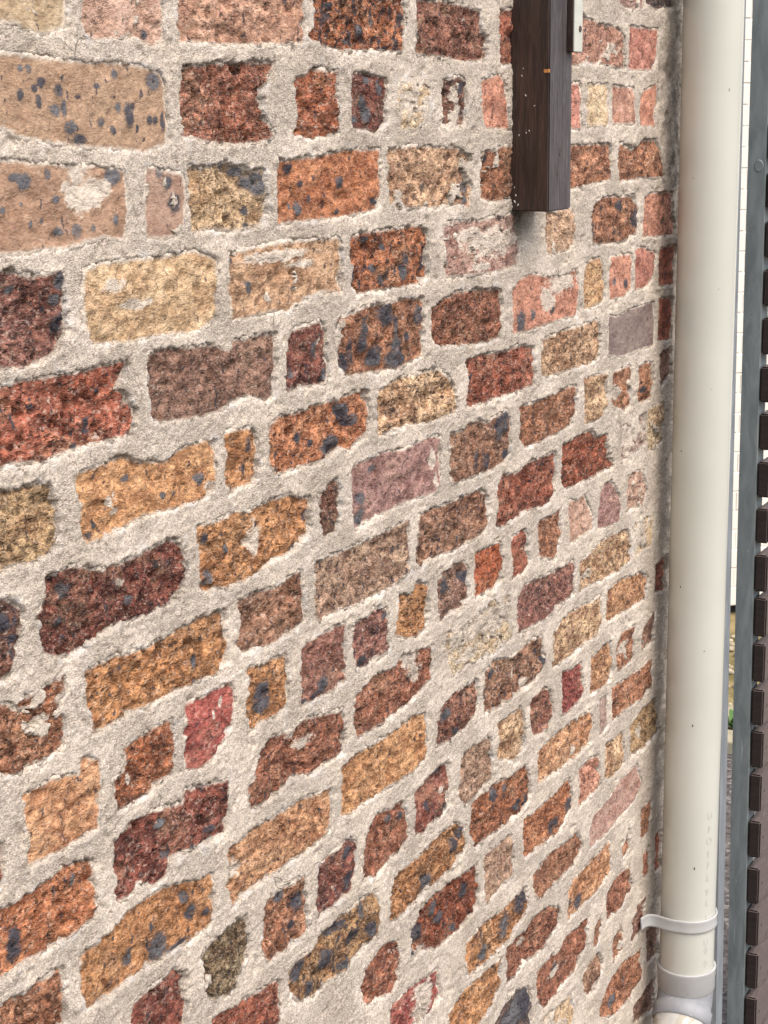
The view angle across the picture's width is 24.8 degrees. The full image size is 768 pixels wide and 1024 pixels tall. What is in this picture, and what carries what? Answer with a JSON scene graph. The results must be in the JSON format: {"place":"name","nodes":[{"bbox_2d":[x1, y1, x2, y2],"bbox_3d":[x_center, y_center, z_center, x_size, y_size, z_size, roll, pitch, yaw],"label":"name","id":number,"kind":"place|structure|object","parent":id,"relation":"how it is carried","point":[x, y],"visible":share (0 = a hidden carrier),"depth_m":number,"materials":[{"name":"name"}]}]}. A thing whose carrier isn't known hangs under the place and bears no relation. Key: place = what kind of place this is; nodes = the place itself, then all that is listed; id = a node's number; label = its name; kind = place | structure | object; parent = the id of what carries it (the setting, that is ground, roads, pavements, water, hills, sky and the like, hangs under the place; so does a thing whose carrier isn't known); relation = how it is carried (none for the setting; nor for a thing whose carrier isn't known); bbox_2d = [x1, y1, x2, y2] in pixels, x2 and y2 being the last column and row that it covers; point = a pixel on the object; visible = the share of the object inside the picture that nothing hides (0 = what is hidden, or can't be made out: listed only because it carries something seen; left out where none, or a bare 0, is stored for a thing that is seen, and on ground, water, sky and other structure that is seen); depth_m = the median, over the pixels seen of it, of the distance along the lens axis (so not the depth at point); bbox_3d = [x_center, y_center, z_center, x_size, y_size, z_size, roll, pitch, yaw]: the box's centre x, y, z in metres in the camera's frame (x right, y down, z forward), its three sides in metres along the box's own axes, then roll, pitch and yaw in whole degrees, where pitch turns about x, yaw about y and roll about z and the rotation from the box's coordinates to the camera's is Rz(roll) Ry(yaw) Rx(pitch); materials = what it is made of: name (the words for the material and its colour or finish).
{"place":"outdoors","nodes":[
{"label":"outdoors","id":0,"kind":"place"},
{"bbox_2d":[722,754,756,1023],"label":"ground","id":1,"kind":"structure","parent":0,"point":[726,887],"depth_m":5.03,"materials":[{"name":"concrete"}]},
{"bbox_2d":[0,0,682,1023],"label":"brick wall","id":2,"kind":"structure","parent":1,"relation":"on","point":[336,402],"depth_m":1.91,"materials":[{"name":"brick"}]},
{"bbox_2d":[510,0,582,211],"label":"timber post","id":3,"kind":"object","parent":2,"relation":"attached to","point":[545,39],"visible":1,"depth_m":2.24,"materials":[{"name":"brown wood"}]},
{"bbox_2d":[640,0,744,1023],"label":"downpipe","id":4,"kind":"object","parent":2,"relation":"attached to","point":[685,922],"visible":1,"depth_m":2.86,"materials":[{"name":"beige plastic"}]},
{"bbox_2d":[711,0,745,1023],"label":"gate post","id":5,"kind":"object","parent":1,"relation":"on","point":[716,1010],"visible":0.15,"depth_m":3.17,"materials":[{"name":"metal"}]},
{"bbox_2d":[727,0,767,1023],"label":"slatted gate","id":6,"kind":"structure","parent":5,"relation":"attached to","point":[748,926],"depth_m":3.17,"materials":[{"name":"metal"}]},
{"bbox_2d":[727,730,732,753],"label":"kerb","id":7,"kind":"structure","parent":1,"relation":"on","point":[729,741],"depth_m":6.08,"materials":[{"name":"concrete"}]},
{"bbox_2d":[728,704,757,726],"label":"kerb","id":8,"kind":"structure","parent":1,"relation":"on","point":[730,707],"depth_m":6.38,"materials":[{"name":"concrete"}]},
{"bbox_2d":[730,0,767,611],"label":"painted brick wall","id":9,"kind":"structure","parent":1,"relation":"on","point":[747,75],"depth_m":7.35,"materials":[{"name":"beige paint"}]},
{"bbox_2d":[728,612,760,704],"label":"path","id":10,"kind":"structure","parent":0,"point":[731,659],"depth_m":7.04,"materials":[{"name":"beige stone"}]},
{"bbox_2d":[728,635,734,704],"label":"pebbles","id":11,"kind":"object","parent":10,"relation":"on","point":[732,648],"visible":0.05,"depth_m":7.16,"materials":[{"name":"beige stone"}]},
{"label":"soil strip","id":12,"kind":"structure","parent":0,"visible":0},
{"bbox_2d":[728,709,732,728],"bbox_3d":[1.234,0.747,6.254,0.108,0.064,0.091,1,13,9],"label":"weed","id":13,"kind":"object","parent":12,"relation":"on","point":[730,723],"visible":0.23,"depth_m":6.26,"materials":[{"name":"green plant"}]}
]}

